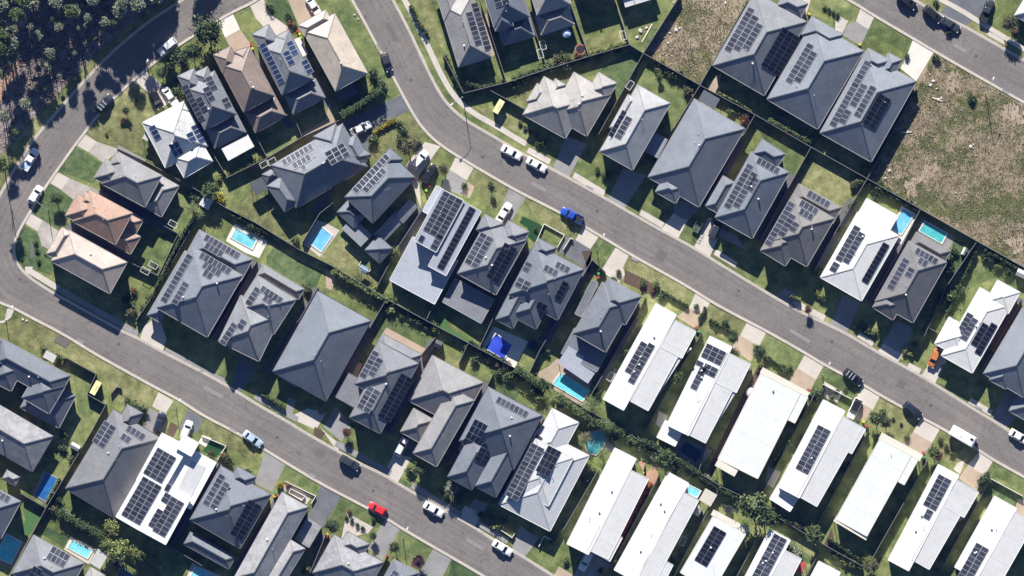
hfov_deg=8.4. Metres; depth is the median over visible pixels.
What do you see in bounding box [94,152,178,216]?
house
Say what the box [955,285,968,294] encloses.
shrub
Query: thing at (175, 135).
house
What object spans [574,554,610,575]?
driveway
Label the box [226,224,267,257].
pool deck
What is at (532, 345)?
trampoline
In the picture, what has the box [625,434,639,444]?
hedge
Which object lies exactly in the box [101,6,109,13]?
gum tree
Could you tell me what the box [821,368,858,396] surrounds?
lawn
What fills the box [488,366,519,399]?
lawn
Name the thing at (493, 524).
shrub
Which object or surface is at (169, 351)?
footpath
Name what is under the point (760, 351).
tree
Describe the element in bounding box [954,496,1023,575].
house
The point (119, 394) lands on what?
lawn
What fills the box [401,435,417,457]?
driveway
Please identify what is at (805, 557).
lawn
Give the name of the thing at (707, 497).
shade canopy
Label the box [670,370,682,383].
tree
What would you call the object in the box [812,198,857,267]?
side path
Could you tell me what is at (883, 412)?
shrub
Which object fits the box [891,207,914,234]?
swimming pool
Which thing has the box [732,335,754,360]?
driveway
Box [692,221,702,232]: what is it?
shrub
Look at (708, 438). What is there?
fence
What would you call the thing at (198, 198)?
shrub
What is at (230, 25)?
driveway
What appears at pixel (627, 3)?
house
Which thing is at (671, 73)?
shrub
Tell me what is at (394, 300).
shrub
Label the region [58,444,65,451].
shrub
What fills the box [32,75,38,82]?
gum tree
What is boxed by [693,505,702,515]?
garden shed
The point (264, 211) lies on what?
lawn
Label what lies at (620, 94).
fence
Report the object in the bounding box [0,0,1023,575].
ground
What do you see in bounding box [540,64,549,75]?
shrub
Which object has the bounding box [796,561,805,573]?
shade canopy
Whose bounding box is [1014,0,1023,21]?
house
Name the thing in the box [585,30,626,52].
lawn
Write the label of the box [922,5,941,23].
parked car
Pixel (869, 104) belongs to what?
house
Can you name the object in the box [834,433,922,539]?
house
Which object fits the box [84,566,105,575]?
house
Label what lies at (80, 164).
lawn
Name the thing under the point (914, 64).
driveway
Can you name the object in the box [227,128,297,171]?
lawn
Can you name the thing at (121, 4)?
gum tree
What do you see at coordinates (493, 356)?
fence
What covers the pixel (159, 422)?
parked car
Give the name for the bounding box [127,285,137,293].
shrub
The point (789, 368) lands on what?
shrub
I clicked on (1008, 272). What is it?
shrub
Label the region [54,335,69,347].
concrete slab
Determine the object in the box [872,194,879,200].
shrub
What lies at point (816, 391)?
shrub
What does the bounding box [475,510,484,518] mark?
shrub
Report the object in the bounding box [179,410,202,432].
driveway
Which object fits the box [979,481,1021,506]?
lawn
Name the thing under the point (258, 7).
driveway
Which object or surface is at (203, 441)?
driveway
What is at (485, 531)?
lawn
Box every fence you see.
[10,508,45,574]
[46,405,105,507]
[67,358,105,404]
[99,190,178,233]
[117,148,201,192]
[136,208,202,319]
[158,234,177,275]
[166,544,202,565]
[170,463,219,546]
[210,261,256,341]
[226,120,338,177]
[256,223,331,265]
[266,288,317,375]
[302,203,332,242]
[332,302,384,395]
[333,266,385,298]
[377,205,424,285]
[387,299,435,325]
[426,220,480,318]
[448,374,492,464]
[465,45,626,92]
[469,343,514,367]
[479,252,529,347]
[480,0,506,81]
[497,418,543,502]
[525,0,546,67]
[529,260,591,372]
[537,224,563,247]
[550,387,636,438]
[563,469,598,529]
[571,6,588,55]
[591,313,638,394]
[599,54,642,132]
[611,476,658,565]
[643,0,676,52]
[643,53,698,84]
[645,332,701,430]
[654,85,699,164]
[674,488,719,575]
[699,368,751,469]
[700,0,747,84]
[700,85,754,114]
[704,115,754,204]
[737,537,757,575]
[755,114,810,146]
[760,147,810,240]
[760,394,814,495]
[811,147,866,178]
[814,179,866,270]
[817,431,867,523]
[818,53,863,131]
[867,87,916,177]
[867,178,919,208]
[869,209,920,303]
[873,460,927,556]
[921,209,983,244]
[924,243,975,335]
[937,483,987,574]
[981,299,1020,370]
[984,245,1023,267]
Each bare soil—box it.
[903,176,917,197]
[916,162,940,183]
[917,63,927,82]
[946,70,961,92]
[1000,102,1023,125]
[1003,234,1023,253]
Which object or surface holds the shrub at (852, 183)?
on the ground at (596, 18)
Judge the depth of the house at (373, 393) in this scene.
1494.13 m
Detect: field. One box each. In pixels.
[644,0,745,84]
[868,54,1023,267]
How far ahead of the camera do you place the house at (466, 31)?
1495.87 m
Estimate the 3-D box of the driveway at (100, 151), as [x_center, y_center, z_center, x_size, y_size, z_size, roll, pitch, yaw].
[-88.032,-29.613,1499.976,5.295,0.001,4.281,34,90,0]
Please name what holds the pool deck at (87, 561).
on the ground at (596, 18)
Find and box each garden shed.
[70,442,80,450]
[199,194,213,209]
[434,339,442,348]
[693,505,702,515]
[961,247,967,255]
[1015,268,1023,278]
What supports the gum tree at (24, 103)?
on the bushland
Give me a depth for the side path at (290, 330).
1499.99 m
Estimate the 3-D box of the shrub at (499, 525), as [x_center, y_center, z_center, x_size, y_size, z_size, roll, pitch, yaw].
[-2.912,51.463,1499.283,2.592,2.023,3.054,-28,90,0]
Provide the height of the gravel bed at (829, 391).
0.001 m
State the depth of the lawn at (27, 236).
1499.98 m
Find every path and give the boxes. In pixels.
[66,223,129,260]
[100,188,167,230]
[170,462,220,542]
[209,260,260,340]
[234,494,278,569]
[253,51,293,129]
[265,287,322,375]
[302,101,334,136]
[303,55,334,108]
[308,534,328,575]
[311,185,336,214]
[331,318,377,395]
[384,340,434,434]
[394,206,426,252]
[447,217,481,284]
[447,382,491,462]
[492,248,530,314]
[495,417,544,501]
[539,263,593,343]
[594,316,637,385]
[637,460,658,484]
[702,143,742,204]
[755,174,798,242]
[762,19,808,97]
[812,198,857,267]
[814,54,862,132]
[866,235,910,302]
[981,297,1023,368]
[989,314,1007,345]
[990,302,1020,351]
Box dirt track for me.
[0,62,19,100]
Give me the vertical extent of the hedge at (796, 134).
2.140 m
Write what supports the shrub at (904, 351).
on the ground at (596, 18)
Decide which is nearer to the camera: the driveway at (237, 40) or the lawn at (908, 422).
the driveway at (237, 40)
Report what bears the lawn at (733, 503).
on the ground at (596, 18)
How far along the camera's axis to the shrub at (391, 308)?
1498.92 m
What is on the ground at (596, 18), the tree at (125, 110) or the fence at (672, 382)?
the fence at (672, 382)
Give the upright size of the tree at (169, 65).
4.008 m
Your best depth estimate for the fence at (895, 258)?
1498.20 m
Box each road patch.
[30,243,33,258]
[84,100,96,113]
[203,386,222,398]
[314,448,325,458]
[385,22,398,41]
[466,538,483,549]
[531,181,545,191]
[655,249,667,262]
[789,329,810,342]
[896,379,906,389]
[953,43,966,52]
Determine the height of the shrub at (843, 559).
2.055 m
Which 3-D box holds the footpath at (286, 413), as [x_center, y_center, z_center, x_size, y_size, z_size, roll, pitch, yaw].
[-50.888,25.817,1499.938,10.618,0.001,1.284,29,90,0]
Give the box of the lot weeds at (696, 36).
[650,0,743,76]
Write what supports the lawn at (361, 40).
on the ground at (596, 18)
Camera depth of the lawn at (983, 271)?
1499.99 m
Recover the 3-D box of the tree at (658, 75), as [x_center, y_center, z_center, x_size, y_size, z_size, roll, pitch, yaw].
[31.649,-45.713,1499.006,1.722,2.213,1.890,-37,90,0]
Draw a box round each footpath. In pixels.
[0,308,13,322]
[25,267,32,273]
[28,269,58,289]
[58,286,138,335]
[165,348,225,382]
[253,393,297,421]
[335,441,391,474]
[402,0,527,145]
[411,483,462,517]
[477,520,508,543]
[526,147,550,164]
[572,173,605,195]
[639,210,663,227]
[714,249,737,266]
[793,300,825,320]
[857,332,874,345]
[907,363,920,372]
[939,0,1023,50]
[968,398,992,415]
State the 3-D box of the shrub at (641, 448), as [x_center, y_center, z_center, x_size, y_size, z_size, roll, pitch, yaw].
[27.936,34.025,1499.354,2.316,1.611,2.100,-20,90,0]
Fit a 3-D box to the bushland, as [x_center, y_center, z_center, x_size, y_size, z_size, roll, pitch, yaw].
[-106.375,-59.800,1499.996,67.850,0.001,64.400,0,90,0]
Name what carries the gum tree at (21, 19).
on the bushland
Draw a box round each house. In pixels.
[0,338,75,427]
[0,405,53,485]
[0,490,20,538]
[12,535,84,575]
[46,227,127,293]
[65,189,143,253]
[65,404,158,517]
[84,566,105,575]
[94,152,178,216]
[116,433,215,544]
[116,568,134,575]
[142,101,212,177]
[147,230,252,336]
[177,66,253,160]
[183,465,270,569]
[213,46,286,132]
[218,264,304,361]
[234,492,321,575]
[250,123,371,211]
[252,24,325,113]
[272,291,370,401]
[298,9,367,100]
[312,531,383,575]
[335,333,421,433]
[336,148,417,262]
[384,559,419,575]
[389,185,480,303]
[400,355,483,466]
[438,0,491,67]
[442,214,528,323]
[447,386,542,497]
[485,0,534,45]
[495,238,584,328]
[499,408,588,531]
[522,72,617,138]
[532,0,574,35]
[558,278,641,382]
[567,448,648,561]
[599,84,670,170]
[603,303,695,410]
[614,472,698,575]
[623,0,647,6]
[648,98,744,206]
[657,336,750,446]
[680,509,748,575]
[705,139,788,238]
[712,0,807,95]
[715,368,809,478]
[745,529,801,575]
[760,184,841,266]
[767,16,863,129]
[769,399,865,511]
[811,561,839,575]
[820,48,915,161]
[820,198,898,300]
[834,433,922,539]
[872,232,950,322]
[888,464,978,570]
[934,280,1019,372]
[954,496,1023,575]
[983,308,1023,419]
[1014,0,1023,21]
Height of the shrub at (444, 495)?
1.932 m
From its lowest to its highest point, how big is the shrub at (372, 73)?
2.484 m
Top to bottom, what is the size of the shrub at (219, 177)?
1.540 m
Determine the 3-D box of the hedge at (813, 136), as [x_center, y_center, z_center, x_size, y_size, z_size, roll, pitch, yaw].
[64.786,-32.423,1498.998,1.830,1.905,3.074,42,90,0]
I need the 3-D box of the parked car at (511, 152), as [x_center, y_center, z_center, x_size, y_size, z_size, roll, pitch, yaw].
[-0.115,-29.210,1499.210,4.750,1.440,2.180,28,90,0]
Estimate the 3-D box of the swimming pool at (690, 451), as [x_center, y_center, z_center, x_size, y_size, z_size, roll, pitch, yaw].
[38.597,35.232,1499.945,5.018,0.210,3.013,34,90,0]
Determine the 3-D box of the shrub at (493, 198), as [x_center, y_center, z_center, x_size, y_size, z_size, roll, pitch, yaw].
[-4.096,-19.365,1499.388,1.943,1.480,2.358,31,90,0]
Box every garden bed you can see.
[166,422,177,436]
[314,427,324,439]
[582,251,591,272]
[624,270,660,295]
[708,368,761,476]
[824,529,833,548]
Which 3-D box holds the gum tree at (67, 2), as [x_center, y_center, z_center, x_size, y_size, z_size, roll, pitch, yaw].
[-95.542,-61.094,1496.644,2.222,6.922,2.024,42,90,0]
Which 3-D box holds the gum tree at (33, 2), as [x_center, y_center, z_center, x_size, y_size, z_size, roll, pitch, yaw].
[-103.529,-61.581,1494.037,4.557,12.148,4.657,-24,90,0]
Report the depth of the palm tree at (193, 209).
1496.88 m
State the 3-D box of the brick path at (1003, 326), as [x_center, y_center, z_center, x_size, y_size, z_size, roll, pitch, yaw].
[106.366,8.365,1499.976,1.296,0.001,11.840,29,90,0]
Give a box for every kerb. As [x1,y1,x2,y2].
[0,0,484,575]
[14,0,554,575]
[352,0,1023,476]
[392,0,1009,431]
[847,0,1023,103]
[850,0,1023,101]
[913,0,1023,60]
[916,0,1023,59]
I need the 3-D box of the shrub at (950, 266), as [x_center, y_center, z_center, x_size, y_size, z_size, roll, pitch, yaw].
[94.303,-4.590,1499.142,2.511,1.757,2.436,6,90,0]
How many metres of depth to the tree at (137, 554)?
1496.58 m
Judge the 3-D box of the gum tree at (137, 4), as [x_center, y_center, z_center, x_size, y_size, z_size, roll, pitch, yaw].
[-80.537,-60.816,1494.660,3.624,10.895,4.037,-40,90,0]
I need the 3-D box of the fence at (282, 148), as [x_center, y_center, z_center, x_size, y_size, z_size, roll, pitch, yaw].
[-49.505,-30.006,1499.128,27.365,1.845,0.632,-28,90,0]
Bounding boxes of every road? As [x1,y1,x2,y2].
[0,0,549,575]
[354,0,1023,474]
[853,0,1023,100]
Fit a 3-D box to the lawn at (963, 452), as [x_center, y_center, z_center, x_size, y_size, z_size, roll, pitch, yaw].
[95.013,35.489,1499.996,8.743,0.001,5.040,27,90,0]
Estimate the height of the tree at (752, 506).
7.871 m
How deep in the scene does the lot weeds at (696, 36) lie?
1499.90 m
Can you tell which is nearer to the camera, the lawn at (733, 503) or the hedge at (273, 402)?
the hedge at (273, 402)
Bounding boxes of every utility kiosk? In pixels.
[89,380,101,395]
[493,99,503,113]
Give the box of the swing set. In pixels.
[356,262,371,275]
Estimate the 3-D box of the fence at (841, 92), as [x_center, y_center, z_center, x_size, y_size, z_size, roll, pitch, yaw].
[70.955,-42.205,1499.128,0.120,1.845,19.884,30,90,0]
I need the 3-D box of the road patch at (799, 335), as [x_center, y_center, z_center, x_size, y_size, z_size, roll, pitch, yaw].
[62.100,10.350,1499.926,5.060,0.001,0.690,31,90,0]
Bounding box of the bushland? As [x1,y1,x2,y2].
[0,0,166,154]
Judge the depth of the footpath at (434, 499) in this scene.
1499.94 m
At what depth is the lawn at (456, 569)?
1500.00 m
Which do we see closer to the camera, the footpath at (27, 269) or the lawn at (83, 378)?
the footpath at (27, 269)
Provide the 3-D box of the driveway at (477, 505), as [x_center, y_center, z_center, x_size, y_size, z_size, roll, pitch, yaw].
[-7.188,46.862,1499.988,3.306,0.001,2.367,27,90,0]
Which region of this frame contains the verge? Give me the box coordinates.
[0,0,178,190]
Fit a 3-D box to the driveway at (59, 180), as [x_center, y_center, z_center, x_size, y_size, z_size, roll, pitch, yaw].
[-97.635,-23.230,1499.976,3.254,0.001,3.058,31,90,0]
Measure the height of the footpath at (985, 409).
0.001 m
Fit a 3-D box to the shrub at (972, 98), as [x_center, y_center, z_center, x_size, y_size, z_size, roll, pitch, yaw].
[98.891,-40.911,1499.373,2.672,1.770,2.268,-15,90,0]
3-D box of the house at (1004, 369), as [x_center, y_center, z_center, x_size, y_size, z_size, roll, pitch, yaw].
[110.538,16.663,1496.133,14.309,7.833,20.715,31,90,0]
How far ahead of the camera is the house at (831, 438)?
1495.26 m
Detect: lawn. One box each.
[0,316,154,407]
[16,225,52,274]
[19,507,40,538]
[32,185,72,225]
[32,276,55,291]
[40,525,67,545]
[58,147,101,183]
[68,360,98,430]
[87,82,157,154]
[107,380,148,407]
[130,222,177,273]
[166,190,202,232]
[203,419,263,458]
[203,439,223,456]
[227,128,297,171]
[231,192,295,255]
[234,5,250,15]
[267,0,296,25]
[267,248,321,290]
[283,465,318,492]
[321,237,383,281]
[328,0,399,100]
[329,496,383,527]
[368,115,425,159]
[379,313,431,347]
[395,530,431,569]
[399,478,420,494]
[403,16,446,93]
[414,0,446,52]
[431,0,452,57]
[435,314,468,342]
[435,350,463,367]
[448,560,479,575]
[461,109,519,149]
[470,168,508,212]
[476,107,538,139]
[476,522,500,540]
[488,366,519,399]
[512,51,547,77]
[512,76,542,103]
[520,216,544,242]
[525,198,580,239]
[551,241,561,246]
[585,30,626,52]
[591,240,612,256]
[597,51,642,95]
[624,256,688,301]
[625,207,661,228]
[635,0,672,48]
[637,62,694,131]
[699,304,744,339]
[711,255,747,278]
[718,496,754,524]
[757,120,807,179]
[762,333,803,371]
[793,544,811,563]
[800,160,852,207]
[814,16,835,28]
[817,3,856,20]
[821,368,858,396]
[832,563,851,574]
[848,330,878,349]
[866,19,910,52]
[869,399,917,436]
[898,359,921,373]
[918,0,1023,57]
[934,433,975,465]
[936,382,968,403]
[945,240,975,288]
[953,249,1020,312]
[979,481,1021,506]
[987,463,1023,491]
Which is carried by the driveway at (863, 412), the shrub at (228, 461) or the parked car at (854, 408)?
the parked car at (854, 408)
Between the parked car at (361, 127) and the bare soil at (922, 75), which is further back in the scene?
the bare soil at (922, 75)
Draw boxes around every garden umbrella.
[562,29,570,37]
[746,388,752,395]
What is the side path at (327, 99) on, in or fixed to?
on the ground at (596, 18)
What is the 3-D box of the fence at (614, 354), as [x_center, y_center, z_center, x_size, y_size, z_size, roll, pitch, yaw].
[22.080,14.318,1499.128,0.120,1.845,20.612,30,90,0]
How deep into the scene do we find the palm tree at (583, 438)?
1497.69 m
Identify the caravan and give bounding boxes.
[948,425,978,446]
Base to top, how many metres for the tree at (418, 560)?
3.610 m
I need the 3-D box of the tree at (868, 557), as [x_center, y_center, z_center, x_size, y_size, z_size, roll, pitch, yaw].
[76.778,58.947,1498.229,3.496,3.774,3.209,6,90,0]
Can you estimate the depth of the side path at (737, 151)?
1500.00 m
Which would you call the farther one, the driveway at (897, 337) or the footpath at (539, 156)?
the driveway at (897, 337)
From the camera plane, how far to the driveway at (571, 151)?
1499.98 m
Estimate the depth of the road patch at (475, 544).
1499.93 m
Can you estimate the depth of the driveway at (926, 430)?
1499.99 m
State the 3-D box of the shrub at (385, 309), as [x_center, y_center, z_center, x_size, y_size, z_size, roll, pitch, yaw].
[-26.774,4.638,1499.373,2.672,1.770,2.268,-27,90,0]
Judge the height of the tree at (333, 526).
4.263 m
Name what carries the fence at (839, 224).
on the ground at (596, 18)
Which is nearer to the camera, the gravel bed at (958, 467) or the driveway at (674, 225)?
the gravel bed at (958, 467)
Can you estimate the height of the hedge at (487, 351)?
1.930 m
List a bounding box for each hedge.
[45,477,60,501]
[58,508,105,540]
[126,293,136,312]
[139,547,163,569]
[150,214,195,299]
[228,212,269,235]
[260,394,285,410]
[330,267,389,302]
[339,84,384,120]
[373,118,395,134]
[387,301,432,325]
[408,4,428,33]
[442,55,462,91]
[466,77,505,91]
[468,340,506,363]
[511,65,542,80]
[512,363,546,391]
[539,378,552,391]
[550,533,557,544]
[555,390,625,436]
[589,41,628,56]
[617,481,652,549]
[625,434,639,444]
[639,438,700,475]
[661,290,688,307]
[697,474,737,498]
[698,307,706,319]
[708,318,736,336]
[717,91,752,111]
[767,117,808,143]
[767,355,789,374]
[768,437,791,464]
[768,507,808,531]
[788,295,800,301]
[788,543,801,555]
[808,131,818,143]
[814,388,825,401]
[827,537,859,561]
[853,326,874,336]
[869,182,918,212]
[927,255,952,298]
[945,250,976,319]
[983,248,1023,269]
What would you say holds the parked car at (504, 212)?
on the driveway at (515, 199)
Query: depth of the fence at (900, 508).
1498.20 m
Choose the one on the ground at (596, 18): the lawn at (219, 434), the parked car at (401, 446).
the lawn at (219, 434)
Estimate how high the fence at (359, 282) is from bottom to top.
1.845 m
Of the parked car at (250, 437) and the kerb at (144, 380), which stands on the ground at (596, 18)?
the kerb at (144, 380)
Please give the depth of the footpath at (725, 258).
1499.94 m
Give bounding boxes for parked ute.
[20,148,38,171]
[560,207,583,223]
[979,0,994,22]
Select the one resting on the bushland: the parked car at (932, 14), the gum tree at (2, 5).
the gum tree at (2, 5)
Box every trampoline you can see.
[113,558,123,566]
[527,340,537,350]
[575,44,585,54]
[724,505,732,513]
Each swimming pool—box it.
[0,533,21,564]
[34,472,57,502]
[66,539,93,558]
[190,565,215,575]
[230,228,257,249]
[308,226,332,251]
[484,333,512,358]
[552,372,590,401]
[584,429,606,455]
[678,440,702,463]
[685,484,701,497]
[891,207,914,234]
[918,220,947,243]
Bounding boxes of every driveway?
[25,214,42,230]
[37,221,58,248]
[50,172,68,189]
[62,178,90,199]
[77,135,95,151]
[88,142,116,161]
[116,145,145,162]
[135,72,168,105]
[141,319,165,349]
[144,408,165,433]
[152,392,172,412]
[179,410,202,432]
[199,435,210,446]
[219,14,239,36]
[225,30,252,50]
[231,355,256,391]
[250,0,268,17]
[255,452,285,490]
[256,13,292,34]
[286,398,295,413]
[288,0,313,24]
[294,409,324,428]
[307,485,340,527]
[321,428,338,448]
[323,407,350,440]
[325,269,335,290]
[338,95,408,150]
[352,363,361,376]
[368,520,399,560]
[386,454,410,481]
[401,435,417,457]
[405,142,439,206]
[419,549,450,575]
[442,170,466,194]
[450,157,472,179]
[461,506,479,525]
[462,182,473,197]
[469,499,487,512]
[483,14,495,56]
[500,188,525,226]
[512,526,537,555]
[553,136,585,175]
[554,567,573,575]
[557,237,589,266]
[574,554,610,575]
[576,227,597,248]
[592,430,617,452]
[601,247,628,282]
[607,368,617,383]
[608,169,645,207]
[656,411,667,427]
[662,214,687,237]
[673,201,702,219]
[677,308,700,328]
[689,293,709,312]
[695,218,716,255]
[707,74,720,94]
[718,229,746,250]
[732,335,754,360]
[741,323,765,344]
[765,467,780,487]
[779,288,796,302]
[788,368,815,391]
[798,355,822,378]
[802,0,809,18]
[830,296,860,331]
[843,21,867,45]
[847,404,871,422]
[856,8,873,28]
[856,386,879,408]
[878,344,901,360]
[883,320,912,353]
[901,40,933,80]
[903,432,931,455]
[913,419,939,441]
[922,366,942,382]
[935,348,946,366]
[941,0,984,25]
[959,465,982,489]
[968,452,992,474]
[983,30,1004,44]
[992,390,1017,427]
[1016,499,1023,515]
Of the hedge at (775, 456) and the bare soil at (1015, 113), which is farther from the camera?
the bare soil at (1015, 113)
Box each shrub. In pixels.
[39,343,47,354]
[48,503,58,514]
[54,353,63,361]
[54,494,63,503]
[57,360,64,366]
[58,430,67,440]
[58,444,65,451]
[67,453,75,461]
[121,292,128,305]
[123,307,136,319]
[123,396,131,402]
[126,399,139,408]
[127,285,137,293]
[138,404,148,414]
[144,294,153,303]
[170,85,181,95]
[187,192,195,200]
[193,193,201,200]
[206,449,213,457]
[209,179,218,188]
[212,191,224,204]
[215,173,222,180]
[219,450,228,461]
[224,457,235,465]
[233,211,242,221]
[245,160,252,168]
[245,220,257,231]
[254,228,262,235]
[264,2,274,10]
[276,481,282,488]
[283,12,290,19]
[286,19,293,26]
[289,233,301,247]
[301,565,310,575]
[302,283,311,293]
[367,67,378,80]
[367,135,378,144]
[370,281,380,292]
[374,293,387,303]
[376,76,388,93]
[382,306,389,314]
[386,304,396,313]
[387,295,398,305]
[395,120,402,127]
[395,133,404,142]
[398,123,408,135]
[404,464,412,473]
[406,315,415,322]
[412,138,421,147]
[413,316,422,327]
[431,320,440,333]
[440,491,448,500]
[455,498,461,504]
[459,182,466,189]
[461,342,471,351]
[469,356,479,363]
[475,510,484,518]
[485,355,491,362]
[489,191,495,202]
[490,521,496,529]
[492,368,503,378]
[493,520,503,530]
[494,360,502,367]
[499,517,507,523]
[502,361,511,372]
[502,371,514,381]
[511,75,522,86]
[516,74,526,85]
[527,388,538,396]
[529,68,541,78]
[533,392,544,403]
[538,138,546,149]
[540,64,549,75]
[542,348,549,354]
[552,53,561,62]
[553,529,561,537]
[560,51,571,61]
[560,60,570,70]
[563,556,569,563]
[574,52,580,58]
[578,475,589,485]
[579,51,588,62]
[584,459,591,470]
[587,465,596,472]
[593,387,600,397]
[597,567,604,573]
[598,47,605,57]
[601,171,608,179]
[606,43,616,53]
[606,434,620,445]
[613,42,621,55]
[626,442,636,449]
[637,443,645,450]
[639,278,646,286]
[644,447,652,453]
[649,450,659,460]
[652,279,660,289]
[654,66,661,74]
[655,58,666,66]
[656,292,666,299]
[665,67,675,78]
[670,464,679,473]
[674,69,685,78]
[683,86,693,95]
[692,221,702,232]
[704,471,710,479]
[721,319,729,327]
[725,107,734,115]
[728,486,739,493]
[734,105,741,112]
[738,114,749,124]
[742,110,752,117]
[776,363,785,372]
[777,110,784,116]
[785,364,793,371]
[786,541,796,550]
[807,386,820,397]
[814,268,823,275]
[814,288,821,297]
[818,292,826,300]
[826,393,835,400]
[828,551,838,561]
[838,554,847,564]
[849,180,859,188]
[849,558,860,568]
[854,176,863,185]
[864,323,870,331]
[871,180,880,194]
[871,328,878,334]
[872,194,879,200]
[875,179,883,185]
[876,182,884,195]
[880,409,887,417]
[883,187,894,197]
[902,347,908,354]
[904,195,913,204]
[905,349,914,356]
[911,340,917,347]
[931,52,940,61]
[935,292,947,304]
[946,28,952,35]
[946,263,953,271]
[946,290,958,301]
[950,245,959,254]
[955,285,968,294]
[965,93,976,102]
[980,250,991,261]
[993,263,1001,269]
[1003,267,1013,278]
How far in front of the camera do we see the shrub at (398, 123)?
1499.26 m
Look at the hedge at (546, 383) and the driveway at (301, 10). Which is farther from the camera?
the driveway at (301, 10)
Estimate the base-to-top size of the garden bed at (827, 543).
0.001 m
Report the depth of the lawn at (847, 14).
1500.00 m
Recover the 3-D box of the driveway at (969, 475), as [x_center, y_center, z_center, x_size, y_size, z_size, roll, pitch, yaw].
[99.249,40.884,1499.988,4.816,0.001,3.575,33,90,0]
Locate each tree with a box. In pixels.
[0,0,7,11]
[0,19,11,32]
[0,26,10,44]
[0,40,5,54]
[0,55,10,69]
[0,70,6,78]
[0,108,9,122]
[0,155,8,172]
[1,37,18,56]
[4,50,19,64]
[7,7,23,21]
[8,128,18,136]
[9,25,17,34]
[13,0,29,7]
[14,9,28,23]
[18,96,30,109]
[20,0,38,9]
[31,30,42,41]
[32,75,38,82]
[36,1,44,10]
[39,61,51,70]
[46,47,54,57]
[49,0,62,7]
[49,192,63,205]
[54,21,63,31]
[57,44,63,50]
[63,0,71,6]
[64,4,79,19]
[66,3,81,19]
[80,0,86,6]
[84,13,93,23]
[87,0,99,5]
[97,25,105,31]
[99,16,109,27]
[99,537,114,552]
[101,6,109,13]
[103,519,119,535]
[107,538,133,563]
[109,18,116,27]
[112,3,126,19]
[116,0,128,8]
[121,107,129,116]
[126,547,145,564]
[130,0,145,12]
[150,0,164,3]
[156,67,168,78]
[161,58,175,73]
[168,46,192,67]
[185,41,204,60]
[185,201,199,216]
[187,9,223,50]
[192,211,205,221]
[200,179,217,199]
[323,518,340,533]
[342,428,351,436]
[369,533,378,540]
[388,542,399,553]
[390,245,402,256]
[398,137,415,156]
[411,554,425,570]
[412,462,425,476]
[437,163,447,175]
[444,480,459,495]
[540,386,563,407]
[579,395,600,415]
[579,431,593,444]
[596,445,608,460]
[602,419,616,434]
[621,347,629,356]
[653,447,676,470]
[656,72,662,79]
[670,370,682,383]
[726,332,737,344]
[736,491,769,523]
[753,344,766,359]
[753,502,778,528]
[803,304,812,313]
[805,523,824,544]
[861,554,875,566]
[862,558,878,573]
[868,409,882,426]
[881,415,893,427]
[928,445,939,459]
[932,449,942,461]
[978,471,994,486]
[1001,15,1018,31]
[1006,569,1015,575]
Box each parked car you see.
[27,185,42,204]
[95,93,113,113]
[148,88,163,109]
[153,411,166,433]
[157,37,177,55]
[161,86,178,105]
[180,420,192,437]
[242,430,262,447]
[305,0,321,15]
[339,454,360,470]
[349,121,371,134]
[368,502,387,516]
[380,52,392,72]
[393,437,407,456]
[410,149,428,169]
[420,163,437,184]
[422,501,444,517]
[491,539,512,555]
[496,202,512,222]
[500,144,521,159]
[525,156,546,172]
[578,552,593,571]
[708,219,722,238]
[842,368,862,385]
[847,397,861,419]
[898,0,917,9]
[902,400,922,419]
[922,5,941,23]
[927,348,940,367]
[939,16,960,32]
[1008,428,1023,443]
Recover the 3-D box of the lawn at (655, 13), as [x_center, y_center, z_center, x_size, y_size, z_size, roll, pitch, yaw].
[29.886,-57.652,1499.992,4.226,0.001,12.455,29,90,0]
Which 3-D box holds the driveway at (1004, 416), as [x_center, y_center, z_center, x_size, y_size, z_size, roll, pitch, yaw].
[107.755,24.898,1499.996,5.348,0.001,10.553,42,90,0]
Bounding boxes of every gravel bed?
[283,483,311,503]
[342,514,372,537]
[824,382,841,401]
[835,16,847,32]
[954,460,964,473]
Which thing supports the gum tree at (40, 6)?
on the bushland
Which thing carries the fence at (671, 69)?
on the ground at (596, 18)
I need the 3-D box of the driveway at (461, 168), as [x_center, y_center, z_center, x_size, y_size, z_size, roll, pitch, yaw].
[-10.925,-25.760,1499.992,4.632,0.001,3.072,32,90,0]
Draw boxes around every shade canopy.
[43,350,56,361]
[90,549,107,568]
[142,132,148,140]
[698,90,719,108]
[699,488,716,506]
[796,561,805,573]
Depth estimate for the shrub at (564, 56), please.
1498.77 m
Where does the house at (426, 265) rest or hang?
on the ground at (596, 18)
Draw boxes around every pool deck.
[0,532,24,567]
[32,471,58,503]
[64,537,96,563]
[187,563,220,575]
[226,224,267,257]
[303,220,339,256]
[482,326,527,366]
[537,359,591,404]
[673,436,711,468]
[894,205,916,243]
[917,219,955,248]
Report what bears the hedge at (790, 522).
on the ground at (596, 18)
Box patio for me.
[383,328,435,361]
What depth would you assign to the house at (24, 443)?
1495.83 m
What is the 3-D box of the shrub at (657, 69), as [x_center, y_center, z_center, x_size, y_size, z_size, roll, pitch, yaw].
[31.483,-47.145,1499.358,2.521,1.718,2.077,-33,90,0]
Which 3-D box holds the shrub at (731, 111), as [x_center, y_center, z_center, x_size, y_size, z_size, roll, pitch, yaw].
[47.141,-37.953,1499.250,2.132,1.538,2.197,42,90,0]

